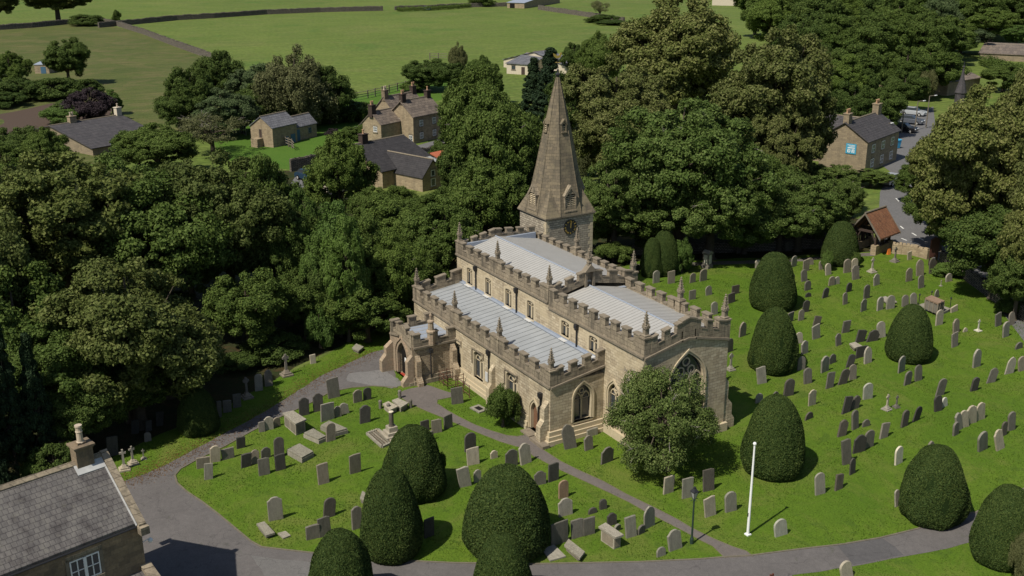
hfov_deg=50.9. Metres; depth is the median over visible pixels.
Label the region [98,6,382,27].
drystone wall
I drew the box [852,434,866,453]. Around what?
headstone
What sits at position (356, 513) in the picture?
headstone
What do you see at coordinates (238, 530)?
kerb
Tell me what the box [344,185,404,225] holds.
broadleaf tree
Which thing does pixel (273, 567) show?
asphalt patch
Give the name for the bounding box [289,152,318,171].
lane wall
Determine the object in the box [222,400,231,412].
headstone
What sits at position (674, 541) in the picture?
headstone
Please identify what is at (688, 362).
window
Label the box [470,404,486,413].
kerb
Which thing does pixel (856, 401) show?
headstone
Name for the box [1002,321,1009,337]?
headstone
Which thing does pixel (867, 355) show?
headstone
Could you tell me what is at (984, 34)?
broadleaf tree
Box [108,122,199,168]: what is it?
broadleaf tree
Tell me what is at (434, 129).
window
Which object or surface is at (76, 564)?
window
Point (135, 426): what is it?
headstone
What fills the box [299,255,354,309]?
broadleaf tree
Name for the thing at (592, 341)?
window
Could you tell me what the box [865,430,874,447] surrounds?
headstone
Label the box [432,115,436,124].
window
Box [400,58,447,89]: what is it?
broadleaf tree
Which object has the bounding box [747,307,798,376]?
clipped yew
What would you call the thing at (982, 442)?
headstone
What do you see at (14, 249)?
tall tree
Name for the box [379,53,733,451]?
parish church
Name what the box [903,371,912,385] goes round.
headstone
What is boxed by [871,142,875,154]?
window
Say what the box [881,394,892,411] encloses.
stone cross
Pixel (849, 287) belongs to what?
headstone
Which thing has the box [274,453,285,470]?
headstone
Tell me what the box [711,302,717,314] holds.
headstone
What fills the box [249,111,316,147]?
stone barn
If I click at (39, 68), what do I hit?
garden shed
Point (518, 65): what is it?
field cottage
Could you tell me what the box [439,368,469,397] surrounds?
grave railing
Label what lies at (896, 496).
headstone
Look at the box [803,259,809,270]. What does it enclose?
headstone
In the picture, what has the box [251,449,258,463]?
headstone
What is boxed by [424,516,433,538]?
headstone
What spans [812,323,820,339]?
headstone
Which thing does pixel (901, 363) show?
headstone
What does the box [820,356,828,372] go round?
headstone
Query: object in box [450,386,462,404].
headstone
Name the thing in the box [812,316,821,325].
headstone
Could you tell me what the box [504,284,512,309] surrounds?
window
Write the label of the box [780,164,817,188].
broadleaf tree
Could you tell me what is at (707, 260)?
pedestal monument
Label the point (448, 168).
broadleaf tree
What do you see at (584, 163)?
weeping tree
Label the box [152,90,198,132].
broadleaf tree
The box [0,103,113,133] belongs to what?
allotment soil
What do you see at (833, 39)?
broadleaf tree
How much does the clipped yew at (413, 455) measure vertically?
4.526 m
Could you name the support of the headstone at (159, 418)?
on the woodland floor
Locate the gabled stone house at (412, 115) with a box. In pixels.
[361,82,440,143]
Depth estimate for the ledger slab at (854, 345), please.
85.78 m
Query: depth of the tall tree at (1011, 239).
89.47 m
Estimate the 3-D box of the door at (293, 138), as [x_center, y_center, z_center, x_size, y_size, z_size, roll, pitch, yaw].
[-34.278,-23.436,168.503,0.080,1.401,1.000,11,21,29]
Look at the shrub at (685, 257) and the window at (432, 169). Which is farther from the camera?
the window at (432, 169)
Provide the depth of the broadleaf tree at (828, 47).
212.13 m
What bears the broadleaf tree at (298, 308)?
on the woodland floor
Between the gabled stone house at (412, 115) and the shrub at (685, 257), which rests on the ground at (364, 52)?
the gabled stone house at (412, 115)
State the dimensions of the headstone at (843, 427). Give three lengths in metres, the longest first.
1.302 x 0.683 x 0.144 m
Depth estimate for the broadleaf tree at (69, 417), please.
66.37 m
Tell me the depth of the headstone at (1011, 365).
80.92 m
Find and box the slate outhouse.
[502,50,569,73]
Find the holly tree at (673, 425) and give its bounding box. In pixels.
[601,364,721,475]
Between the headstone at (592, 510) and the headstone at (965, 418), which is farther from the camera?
the headstone at (965, 418)
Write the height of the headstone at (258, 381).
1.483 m
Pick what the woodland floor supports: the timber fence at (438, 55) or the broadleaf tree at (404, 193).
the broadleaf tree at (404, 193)
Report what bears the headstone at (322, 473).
on the lawn at (742, 412)
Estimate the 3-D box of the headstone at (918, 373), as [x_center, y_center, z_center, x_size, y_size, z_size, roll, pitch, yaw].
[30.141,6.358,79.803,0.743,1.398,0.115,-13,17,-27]
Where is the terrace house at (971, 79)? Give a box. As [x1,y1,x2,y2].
[879,70,981,95]
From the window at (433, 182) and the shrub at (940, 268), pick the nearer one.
the shrub at (940, 268)
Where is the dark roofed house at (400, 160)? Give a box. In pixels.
[353,129,442,191]
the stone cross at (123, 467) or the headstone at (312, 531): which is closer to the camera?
the headstone at (312, 531)
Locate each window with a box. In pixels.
[65,545,105,575]
[372,125,377,132]
[419,118,423,127]
[419,130,423,139]
[430,167,435,177]
[430,177,436,187]
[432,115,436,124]
[432,128,436,136]
[456,340,462,368]
[465,263,473,286]
[472,348,484,383]
[484,274,492,297]
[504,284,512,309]
[504,369,517,392]
[525,296,534,321]
[559,317,570,339]
[571,379,594,423]
[587,332,598,354]
[605,379,619,412]
[667,349,706,407]
[870,156,874,167]
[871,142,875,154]
[879,153,883,164]
[881,138,885,150]
[889,149,892,160]
[890,135,894,146]
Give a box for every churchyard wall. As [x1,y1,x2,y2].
[630,237,824,254]
[892,242,929,259]
[939,251,1023,321]
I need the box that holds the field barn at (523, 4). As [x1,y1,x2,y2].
[506,0,559,8]
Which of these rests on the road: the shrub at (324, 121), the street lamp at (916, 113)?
the street lamp at (916, 113)
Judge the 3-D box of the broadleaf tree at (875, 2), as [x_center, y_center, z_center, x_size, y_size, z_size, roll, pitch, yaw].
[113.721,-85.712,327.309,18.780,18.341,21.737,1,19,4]
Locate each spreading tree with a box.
[582,158,660,245]
[601,96,786,242]
[644,165,779,260]
[761,188,827,251]
[764,170,853,251]
[807,163,861,189]
[827,178,868,216]
[852,168,895,186]
[925,180,1008,256]
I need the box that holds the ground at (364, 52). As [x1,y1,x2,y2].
[0,0,1023,409]
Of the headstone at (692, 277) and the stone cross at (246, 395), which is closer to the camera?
the stone cross at (246, 395)
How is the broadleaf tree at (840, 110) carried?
on the ground at (364, 52)
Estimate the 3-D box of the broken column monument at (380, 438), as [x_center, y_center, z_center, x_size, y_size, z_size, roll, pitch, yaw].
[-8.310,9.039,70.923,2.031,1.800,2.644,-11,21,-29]
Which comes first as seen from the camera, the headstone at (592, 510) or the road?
the headstone at (592, 510)
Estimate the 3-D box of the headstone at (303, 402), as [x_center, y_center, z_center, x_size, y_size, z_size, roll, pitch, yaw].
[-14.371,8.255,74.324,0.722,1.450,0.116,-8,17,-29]
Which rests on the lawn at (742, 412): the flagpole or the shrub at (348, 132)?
the flagpole
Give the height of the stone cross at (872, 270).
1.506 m
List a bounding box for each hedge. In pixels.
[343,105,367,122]
[396,3,471,11]
[978,54,1023,68]
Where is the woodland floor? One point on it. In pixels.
(220, 386)
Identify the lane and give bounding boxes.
[289,139,444,187]
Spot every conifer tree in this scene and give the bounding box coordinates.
[0,324,37,480]
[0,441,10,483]
[18,331,61,464]
[518,57,540,112]
[528,47,560,119]
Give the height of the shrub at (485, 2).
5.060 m
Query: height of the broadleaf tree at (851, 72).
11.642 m
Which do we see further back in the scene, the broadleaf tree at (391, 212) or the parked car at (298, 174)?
the parked car at (298, 174)
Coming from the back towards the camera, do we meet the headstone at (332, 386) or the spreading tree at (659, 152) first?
the spreading tree at (659, 152)
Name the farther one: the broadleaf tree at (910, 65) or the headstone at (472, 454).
the broadleaf tree at (910, 65)
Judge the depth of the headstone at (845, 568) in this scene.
55.47 m
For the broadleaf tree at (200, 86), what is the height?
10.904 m
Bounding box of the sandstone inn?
[797,99,901,171]
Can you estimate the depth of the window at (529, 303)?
78.38 m
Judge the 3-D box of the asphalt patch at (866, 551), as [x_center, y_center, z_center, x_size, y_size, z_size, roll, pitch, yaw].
[19.297,14.206,58.119,3.150,0.001,1.907,-5,19,-15]
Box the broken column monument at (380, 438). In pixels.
[366,410,398,447]
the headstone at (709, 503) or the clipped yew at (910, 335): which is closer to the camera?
the headstone at (709, 503)
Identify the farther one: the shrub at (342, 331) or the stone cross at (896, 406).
the shrub at (342, 331)
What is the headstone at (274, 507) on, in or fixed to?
on the lawn at (742, 412)
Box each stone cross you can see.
[118,449,130,472]
[127,446,138,466]
[141,449,146,460]
[241,377,253,400]
[279,354,293,377]
[727,353,735,371]
[866,257,876,273]
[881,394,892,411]
[889,247,899,262]
[891,395,900,408]
[974,319,982,331]
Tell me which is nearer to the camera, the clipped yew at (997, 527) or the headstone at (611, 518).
the clipped yew at (997, 527)
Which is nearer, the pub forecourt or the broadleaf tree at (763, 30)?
the pub forecourt
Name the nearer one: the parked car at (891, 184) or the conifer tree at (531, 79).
the parked car at (891, 184)
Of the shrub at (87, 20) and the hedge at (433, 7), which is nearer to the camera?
the shrub at (87, 20)
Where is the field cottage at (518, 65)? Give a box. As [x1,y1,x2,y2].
[505,52,542,74]
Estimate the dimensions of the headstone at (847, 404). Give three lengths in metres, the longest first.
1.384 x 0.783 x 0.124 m
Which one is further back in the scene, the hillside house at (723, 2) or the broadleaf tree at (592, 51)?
the hillside house at (723, 2)
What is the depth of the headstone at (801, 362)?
81.76 m
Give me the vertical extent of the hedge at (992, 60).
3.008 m
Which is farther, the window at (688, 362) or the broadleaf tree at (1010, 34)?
the broadleaf tree at (1010, 34)
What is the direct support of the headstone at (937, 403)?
on the lawn at (742, 412)
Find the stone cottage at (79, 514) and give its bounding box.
[0,423,160,575]
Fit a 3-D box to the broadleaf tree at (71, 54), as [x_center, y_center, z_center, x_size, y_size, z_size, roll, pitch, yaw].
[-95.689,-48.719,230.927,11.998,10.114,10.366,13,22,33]
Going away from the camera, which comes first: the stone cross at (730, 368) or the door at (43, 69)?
the stone cross at (730, 368)
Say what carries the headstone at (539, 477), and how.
on the lawn at (742, 412)
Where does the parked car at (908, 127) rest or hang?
on the road
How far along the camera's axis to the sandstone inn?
148.88 m
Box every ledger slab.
[256,521,274,537]
[277,531,290,538]
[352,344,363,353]
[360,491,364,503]
[543,545,565,561]
[564,539,584,560]
[849,342,861,350]
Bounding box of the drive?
[125,349,977,575]
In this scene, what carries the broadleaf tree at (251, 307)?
on the woodland floor
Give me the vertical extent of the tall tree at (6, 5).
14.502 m
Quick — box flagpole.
[744,442,756,536]
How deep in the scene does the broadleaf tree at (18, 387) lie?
65.31 m
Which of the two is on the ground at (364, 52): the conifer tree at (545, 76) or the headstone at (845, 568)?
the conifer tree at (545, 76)
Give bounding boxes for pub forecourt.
[883,150,900,171]
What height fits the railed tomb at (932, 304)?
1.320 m
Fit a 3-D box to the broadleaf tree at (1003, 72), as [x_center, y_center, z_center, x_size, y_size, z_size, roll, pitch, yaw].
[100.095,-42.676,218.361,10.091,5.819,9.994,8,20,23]
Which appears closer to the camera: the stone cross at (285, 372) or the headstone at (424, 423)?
the headstone at (424, 423)
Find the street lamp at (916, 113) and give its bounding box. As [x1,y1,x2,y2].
[915,100,925,126]
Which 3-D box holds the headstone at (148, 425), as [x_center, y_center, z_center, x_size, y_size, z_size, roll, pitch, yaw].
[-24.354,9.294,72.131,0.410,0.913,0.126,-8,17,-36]
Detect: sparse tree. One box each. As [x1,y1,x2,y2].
[176,110,249,153]
[590,0,610,13]
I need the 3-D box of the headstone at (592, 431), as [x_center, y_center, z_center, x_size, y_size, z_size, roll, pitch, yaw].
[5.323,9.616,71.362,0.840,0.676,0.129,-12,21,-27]
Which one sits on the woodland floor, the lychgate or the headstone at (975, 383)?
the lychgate
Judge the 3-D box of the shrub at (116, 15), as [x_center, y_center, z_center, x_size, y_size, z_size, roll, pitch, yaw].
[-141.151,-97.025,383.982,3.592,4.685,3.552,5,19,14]
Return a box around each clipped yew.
[176,387,220,437]
[308,527,372,575]
[359,466,423,565]
[382,424,446,503]
[461,463,550,560]
[473,532,532,575]
[640,237,662,277]
[655,230,679,276]
[739,393,805,481]
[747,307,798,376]
[749,252,797,311]
[820,221,858,266]
[884,304,933,364]
[898,443,971,530]
[968,484,1023,572]
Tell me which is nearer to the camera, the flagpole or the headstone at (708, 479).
the flagpole
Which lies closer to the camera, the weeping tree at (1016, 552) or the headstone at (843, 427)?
the weeping tree at (1016, 552)
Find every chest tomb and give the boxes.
[282,411,306,435]
[287,443,313,462]
[303,428,325,443]
[320,421,347,436]
[598,522,623,548]
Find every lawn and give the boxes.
[112,252,1023,575]
[214,120,358,169]
[326,82,447,122]
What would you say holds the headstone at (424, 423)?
on the lawn at (742, 412)
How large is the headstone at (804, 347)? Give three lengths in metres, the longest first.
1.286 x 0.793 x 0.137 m
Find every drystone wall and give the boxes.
[0,18,78,29]
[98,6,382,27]
[101,17,210,56]
[394,2,506,9]
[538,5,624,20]
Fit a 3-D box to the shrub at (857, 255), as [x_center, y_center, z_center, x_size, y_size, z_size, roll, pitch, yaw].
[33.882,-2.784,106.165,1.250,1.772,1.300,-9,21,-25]
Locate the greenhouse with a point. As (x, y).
(243, 127)
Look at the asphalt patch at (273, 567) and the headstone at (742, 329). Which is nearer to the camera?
the asphalt patch at (273, 567)
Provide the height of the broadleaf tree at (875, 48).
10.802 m
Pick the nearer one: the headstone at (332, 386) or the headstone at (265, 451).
the headstone at (265, 451)
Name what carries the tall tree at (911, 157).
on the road
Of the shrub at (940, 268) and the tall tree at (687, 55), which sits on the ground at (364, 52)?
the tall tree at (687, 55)
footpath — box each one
[401,385,751,557]
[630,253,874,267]
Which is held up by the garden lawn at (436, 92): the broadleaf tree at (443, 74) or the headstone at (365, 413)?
the broadleaf tree at (443, 74)
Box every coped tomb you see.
[383,401,397,412]
[392,398,407,411]
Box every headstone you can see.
[106,435,117,455]
[131,419,138,433]
[144,432,151,441]
[145,420,151,431]
[156,411,163,426]
[196,456,209,468]
[204,463,212,479]
[210,445,220,462]
[216,400,221,416]
[221,447,234,460]
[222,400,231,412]
[232,393,240,407]
[236,436,245,448]
[241,452,251,467]
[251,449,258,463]
[254,374,262,390]
[257,457,269,475]
[258,421,264,432]
[261,447,270,457]
[264,369,272,386]
[264,416,273,429]
[267,496,283,521]
[273,417,280,426]
[273,437,283,455]
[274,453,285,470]
[298,397,308,415]
[305,524,319,539]
[309,354,315,363]
[312,393,322,411]
[316,462,329,484]
[317,516,330,537]
[320,402,333,421]
[323,497,335,516]
[326,376,339,398]
[326,423,335,441]
[334,406,341,417]
[339,403,349,413]
[349,453,360,473]
[351,506,361,529]
[353,389,361,402]
[360,405,370,423]
[363,387,370,400]
[420,419,428,429]
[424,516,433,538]
[431,419,441,433]
[443,413,452,429]
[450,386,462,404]
[456,466,471,487]
[464,432,475,451]
[466,446,479,465]
[473,469,480,482]
[490,450,497,458]
[505,449,517,464]
[518,443,531,465]
[534,471,545,484]
[548,462,558,482]
[551,519,567,544]
[558,480,568,498]
[558,498,572,516]
[561,424,576,449]
[570,518,583,538]
[583,516,594,535]
[584,435,592,450]
[587,427,597,435]
[588,507,596,514]
[599,499,606,509]
[601,446,613,464]
[607,512,616,525]
[614,523,620,530]
[624,514,636,538]
[637,524,645,534]
[643,506,654,529]
[653,270,659,283]
[656,546,665,557]
[663,475,674,494]
[667,529,681,551]
[668,270,674,283]
[682,477,693,498]
[689,273,695,282]
[689,289,695,299]
[699,269,706,281]
[703,468,713,491]
[703,495,715,517]
[705,286,711,295]
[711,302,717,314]
[724,491,736,512]
[728,292,734,303]
[728,338,732,352]
[731,285,739,293]
[739,322,746,337]
[755,393,762,402]
[756,366,766,383]
[774,518,787,537]
[783,378,794,395]
[788,311,793,321]
[791,256,796,266]
[796,332,802,343]
[797,356,805,370]
[798,309,804,320]
[801,269,807,281]
[801,340,807,354]
[802,300,809,311]
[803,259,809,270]
[803,368,811,383]
[804,280,810,290]
[804,412,812,420]
[808,389,816,405]
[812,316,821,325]
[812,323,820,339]
[814,472,824,495]
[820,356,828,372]
[822,288,828,298]
[825,263,830,275]
[825,372,835,388]
[828,276,834,285]
[829,354,835,364]
[834,473,843,490]
[835,276,839,283]
[835,333,841,345]
[837,419,848,436]
[838,369,849,384]
[839,560,852,575]
[841,320,850,332]
[841,396,852,414]
[841,438,851,465]
[843,259,850,272]
[843,292,847,304]
[845,354,855,367]
[846,282,851,291]
[849,364,856,379]
[849,458,855,474]
[850,395,860,409]
[851,258,857,271]
[851,410,858,429]
[852,265,859,279]
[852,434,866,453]
[855,330,866,342]
[855,345,867,358]
[860,299,866,311]
[862,383,872,399]
[862,419,869,426]
[863,285,869,298]
[864,346,871,363]
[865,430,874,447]
[866,330,879,341]
[873,274,879,285]
[876,297,883,310]
[876,321,885,337]
[879,422,889,438]
[886,295,894,309]
[894,446,902,465]
[894,489,899,506]
[898,356,905,373]
[900,410,909,427]
[901,295,908,306]
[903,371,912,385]
[905,268,912,281]
[907,251,911,259]
[910,293,916,303]
[912,406,922,422]
[914,365,921,381]
[916,259,923,275]
[918,275,923,288]
[929,258,935,273]
[934,290,938,297]
[934,395,941,411]
[935,309,943,325]
[935,378,946,396]
[942,397,947,407]
[945,273,951,281]
[950,304,957,312]
[951,331,957,347]
[952,318,959,333]
[952,421,958,435]
[954,412,962,429]
[961,410,968,427]
[967,405,976,423]
[970,377,979,391]
[972,349,981,367]
[977,402,984,420]
[977,431,987,451]
[986,368,998,383]
[994,429,1004,450]
[995,312,1001,326]
[1001,421,1007,435]
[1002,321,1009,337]
[1004,357,1015,374]
[1007,411,1015,430]
[1008,311,1014,325]
[1015,342,1022,349]
[1018,356,1023,371]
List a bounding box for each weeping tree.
[250,44,339,123]
[447,41,467,68]
[575,144,596,176]
[917,62,938,101]
[1007,532,1023,575]
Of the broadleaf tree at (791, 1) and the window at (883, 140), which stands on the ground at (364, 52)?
the broadleaf tree at (791, 1)
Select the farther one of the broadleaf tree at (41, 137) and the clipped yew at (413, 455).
the broadleaf tree at (41, 137)
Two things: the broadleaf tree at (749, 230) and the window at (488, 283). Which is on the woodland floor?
the broadleaf tree at (749, 230)
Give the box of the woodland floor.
[0,170,873,484]
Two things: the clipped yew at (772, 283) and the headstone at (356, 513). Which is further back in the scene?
the clipped yew at (772, 283)
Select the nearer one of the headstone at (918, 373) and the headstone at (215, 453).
the headstone at (215, 453)
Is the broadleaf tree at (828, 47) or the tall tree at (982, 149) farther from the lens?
the broadleaf tree at (828, 47)
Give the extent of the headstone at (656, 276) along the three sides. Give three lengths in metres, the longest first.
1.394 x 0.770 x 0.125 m
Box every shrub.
[0,77,38,101]
[0,91,28,108]
[19,453,52,477]
[27,77,83,99]
[28,440,71,474]
[38,105,85,123]
[43,99,84,110]
[67,14,104,25]
[74,78,105,95]
[111,9,121,20]
[216,351,261,374]
[240,328,311,365]
[303,307,338,348]
[313,108,345,124]
[330,99,368,121]
[332,322,361,337]
[340,126,361,140]
[376,303,413,322]
[399,80,429,91]
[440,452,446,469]
[467,0,497,5]
[484,382,521,426]
[583,14,621,22]
[593,19,628,24]
[593,241,633,262]
[676,237,694,272]
[821,249,833,268]
[851,251,860,263]
[930,262,963,276]
[993,299,1023,314]
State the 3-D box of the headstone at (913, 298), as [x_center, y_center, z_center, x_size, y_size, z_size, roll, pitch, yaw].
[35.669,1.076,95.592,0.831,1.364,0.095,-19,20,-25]
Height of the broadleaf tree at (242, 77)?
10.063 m
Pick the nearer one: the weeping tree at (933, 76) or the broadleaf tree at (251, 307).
the broadleaf tree at (251, 307)
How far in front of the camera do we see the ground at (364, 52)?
346.42 m
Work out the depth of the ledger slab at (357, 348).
85.61 m
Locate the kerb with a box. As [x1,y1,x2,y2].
[174,385,1023,564]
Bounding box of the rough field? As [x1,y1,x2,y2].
[0,23,221,163]
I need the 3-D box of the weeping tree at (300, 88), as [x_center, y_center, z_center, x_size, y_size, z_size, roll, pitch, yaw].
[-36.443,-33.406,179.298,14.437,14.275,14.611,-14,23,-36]
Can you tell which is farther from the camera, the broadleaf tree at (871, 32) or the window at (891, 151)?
the broadleaf tree at (871, 32)
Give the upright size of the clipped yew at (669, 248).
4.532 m
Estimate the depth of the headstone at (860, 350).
84.04 m
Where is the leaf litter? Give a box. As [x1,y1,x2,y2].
[120,350,383,489]
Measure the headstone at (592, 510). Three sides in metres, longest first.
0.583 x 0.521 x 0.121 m
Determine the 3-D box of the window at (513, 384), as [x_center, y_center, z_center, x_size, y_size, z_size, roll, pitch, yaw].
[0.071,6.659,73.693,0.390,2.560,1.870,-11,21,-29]
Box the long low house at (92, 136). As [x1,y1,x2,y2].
[25,103,142,155]
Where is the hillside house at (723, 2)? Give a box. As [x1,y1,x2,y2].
[712,0,733,5]
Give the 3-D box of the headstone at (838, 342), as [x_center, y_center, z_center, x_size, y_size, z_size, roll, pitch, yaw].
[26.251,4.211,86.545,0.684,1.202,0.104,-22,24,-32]
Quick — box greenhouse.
[239,122,251,134]
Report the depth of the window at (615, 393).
70.95 m
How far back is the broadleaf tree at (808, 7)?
276.06 m
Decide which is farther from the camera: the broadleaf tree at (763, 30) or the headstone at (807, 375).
the broadleaf tree at (763, 30)
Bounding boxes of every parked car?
[294,168,306,179]
[878,172,904,186]
[897,122,918,132]
[898,114,924,124]
[901,106,926,116]
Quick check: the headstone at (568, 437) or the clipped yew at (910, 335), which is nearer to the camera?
the headstone at (568, 437)
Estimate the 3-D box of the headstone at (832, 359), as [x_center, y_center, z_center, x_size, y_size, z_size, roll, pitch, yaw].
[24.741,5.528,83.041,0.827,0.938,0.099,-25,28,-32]
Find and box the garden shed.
[33,61,54,73]
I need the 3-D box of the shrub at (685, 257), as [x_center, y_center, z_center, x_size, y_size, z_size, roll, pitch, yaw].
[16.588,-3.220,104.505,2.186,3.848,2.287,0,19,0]
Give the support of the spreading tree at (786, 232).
on the woodland floor
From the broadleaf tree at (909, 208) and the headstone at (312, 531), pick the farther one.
the broadleaf tree at (909, 208)
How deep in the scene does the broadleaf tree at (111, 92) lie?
193.34 m
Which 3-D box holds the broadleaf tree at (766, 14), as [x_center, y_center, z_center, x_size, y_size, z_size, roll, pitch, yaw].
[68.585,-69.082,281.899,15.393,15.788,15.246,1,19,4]
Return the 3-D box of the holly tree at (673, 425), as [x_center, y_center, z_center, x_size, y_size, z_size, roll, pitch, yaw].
[9.316,8.076,65.637,7.230,7.126,7.382,9,21,26]
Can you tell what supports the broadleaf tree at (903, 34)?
on the ground at (364, 52)
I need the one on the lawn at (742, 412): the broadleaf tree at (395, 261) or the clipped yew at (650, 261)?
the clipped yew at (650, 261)
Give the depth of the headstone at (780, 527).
59.40 m
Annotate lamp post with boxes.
[690,486,698,543]
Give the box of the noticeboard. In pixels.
[928,237,940,265]
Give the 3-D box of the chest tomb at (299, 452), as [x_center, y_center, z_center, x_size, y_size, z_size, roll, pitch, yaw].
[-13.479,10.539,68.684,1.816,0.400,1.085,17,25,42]
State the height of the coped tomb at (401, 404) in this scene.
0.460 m
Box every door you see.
[40,67,45,73]
[291,133,295,142]
[297,129,300,140]
[402,346,406,372]
[521,67,524,74]
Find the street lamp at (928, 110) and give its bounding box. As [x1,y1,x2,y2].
[925,95,936,127]
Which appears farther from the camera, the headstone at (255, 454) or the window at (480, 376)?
the window at (480, 376)
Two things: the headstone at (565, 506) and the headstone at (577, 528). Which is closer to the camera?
the headstone at (577, 528)
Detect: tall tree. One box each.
[0,0,19,13]
[0,147,151,287]
[0,154,56,219]
[0,208,44,309]
[23,0,91,19]
[28,256,229,430]
[147,146,301,285]
[155,158,205,299]
[550,53,670,187]
[582,87,676,173]
[604,0,741,117]
[706,24,837,154]
[745,97,824,176]
[905,120,970,202]
[909,82,1023,268]
[994,68,1023,210]
[996,188,1023,278]
[1007,136,1023,204]
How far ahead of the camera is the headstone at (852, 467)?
66.06 m
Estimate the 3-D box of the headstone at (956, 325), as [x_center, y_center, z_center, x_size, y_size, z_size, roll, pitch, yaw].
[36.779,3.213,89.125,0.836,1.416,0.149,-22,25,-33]
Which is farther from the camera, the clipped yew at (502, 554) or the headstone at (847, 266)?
the headstone at (847, 266)
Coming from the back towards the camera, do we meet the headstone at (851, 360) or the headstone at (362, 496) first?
the headstone at (851, 360)
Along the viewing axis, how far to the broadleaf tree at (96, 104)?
184.76 m
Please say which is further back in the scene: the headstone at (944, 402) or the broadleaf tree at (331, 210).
the broadleaf tree at (331, 210)
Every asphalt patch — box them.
[251,555,309,575]
[347,370,400,387]
[838,538,902,564]
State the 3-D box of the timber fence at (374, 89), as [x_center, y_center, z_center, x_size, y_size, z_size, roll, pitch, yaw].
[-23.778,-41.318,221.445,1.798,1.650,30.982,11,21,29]
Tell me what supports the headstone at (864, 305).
on the lawn at (742, 412)
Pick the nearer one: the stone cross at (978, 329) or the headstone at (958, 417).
the headstone at (958, 417)
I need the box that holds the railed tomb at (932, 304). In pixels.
[918,290,951,313]
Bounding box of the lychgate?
[852,205,900,255]
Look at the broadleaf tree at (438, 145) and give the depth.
151.07 m
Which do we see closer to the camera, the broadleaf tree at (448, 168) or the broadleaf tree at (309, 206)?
the broadleaf tree at (309, 206)
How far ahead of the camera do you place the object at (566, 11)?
416.31 m
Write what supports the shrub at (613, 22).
on the ground at (364, 52)
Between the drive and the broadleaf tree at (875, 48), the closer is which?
the drive
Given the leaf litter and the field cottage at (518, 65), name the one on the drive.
the leaf litter
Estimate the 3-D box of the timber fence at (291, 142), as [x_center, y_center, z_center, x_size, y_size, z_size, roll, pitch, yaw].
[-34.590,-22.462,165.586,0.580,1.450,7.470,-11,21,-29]
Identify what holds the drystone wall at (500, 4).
on the ground at (364, 52)
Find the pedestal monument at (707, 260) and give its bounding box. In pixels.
[701,249,713,268]
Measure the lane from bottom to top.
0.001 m
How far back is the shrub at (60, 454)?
64.43 m
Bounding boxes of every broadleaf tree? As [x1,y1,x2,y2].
[0,50,33,84]
[0,125,49,148]
[0,142,36,174]
[0,259,75,386]
[1,381,28,463]
[4,317,116,443]
[20,126,71,168]
[40,368,128,441]
[41,36,90,77]
[59,87,116,119]
[87,150,156,177]
[88,168,242,304]
[105,89,123,114]
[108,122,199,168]
[109,130,150,170]
[110,341,193,423]
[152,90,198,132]
[153,337,216,399]
[163,66,219,128]
[189,87,257,136]
[190,50,245,107]
[200,266,290,353]
[223,62,265,94]
[228,152,291,319]
[232,83,288,115]
[232,96,261,133]
[254,196,322,320]
[262,220,305,326]
[265,156,303,210]
[279,274,326,339]
[289,187,322,224]
[298,233,324,317]
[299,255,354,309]
[302,131,380,214]
[311,199,366,253]
[317,65,358,123]
[319,212,371,341]
[320,282,412,342]
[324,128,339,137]
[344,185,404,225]
[344,213,388,291]
[358,193,419,241]
[365,232,430,306]
[373,240,442,307]
[387,185,418,199]
[397,197,483,278]
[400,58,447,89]
[403,192,440,210]
[427,135,446,157]
[431,62,463,89]
[431,179,451,198]
[435,61,510,146]
[435,138,490,191]
[436,158,525,234]
[445,86,543,174]
[460,55,503,91]
[510,170,528,227]
[519,145,539,187]
[543,70,587,128]
[559,42,580,67]
[573,30,619,78]
[593,204,633,242]
[608,194,689,248]
[731,201,773,253]
[733,0,760,37]
[735,141,789,231]
[744,0,800,44]
[758,0,802,33]
[770,10,833,44]
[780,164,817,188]
[786,0,831,6]
[789,0,852,25]
[816,13,863,49]
[821,43,834,52]
[825,90,846,114]
[829,43,890,79]
[829,53,870,94]
[830,80,879,116]
[833,0,868,23]
[836,13,896,48]
[837,68,886,93]
[854,0,898,25]
[854,43,898,81]
[863,0,907,4]
[865,84,908,125]
[869,0,928,23]
[881,17,917,54]
[881,44,936,81]
[882,69,931,111]
[893,164,919,194]
[899,42,971,96]
[900,193,950,251]
[904,9,959,53]
[915,0,965,25]
[916,0,946,5]
[943,204,1013,299]
[946,15,979,51]
[947,21,972,52]
[955,0,1015,17]
[958,28,994,53]
[960,7,1023,41]
[980,63,1023,91]
[986,253,1023,320]
[1000,25,1023,42]
[1003,71,1022,87]
[1009,0,1023,18]
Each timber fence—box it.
[284,136,293,147]
[352,81,406,98]
[429,53,446,59]
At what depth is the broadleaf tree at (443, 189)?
117.56 m
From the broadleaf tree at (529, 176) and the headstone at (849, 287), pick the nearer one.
the headstone at (849, 287)
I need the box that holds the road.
[869,107,1023,340]
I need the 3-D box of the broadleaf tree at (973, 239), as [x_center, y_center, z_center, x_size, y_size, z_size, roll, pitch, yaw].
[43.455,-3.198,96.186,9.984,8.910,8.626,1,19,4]
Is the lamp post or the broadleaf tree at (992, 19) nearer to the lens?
the lamp post
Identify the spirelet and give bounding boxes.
[954,62,966,101]
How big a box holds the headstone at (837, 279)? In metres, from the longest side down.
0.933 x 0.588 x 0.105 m
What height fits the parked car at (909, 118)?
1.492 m
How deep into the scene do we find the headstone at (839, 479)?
64.31 m

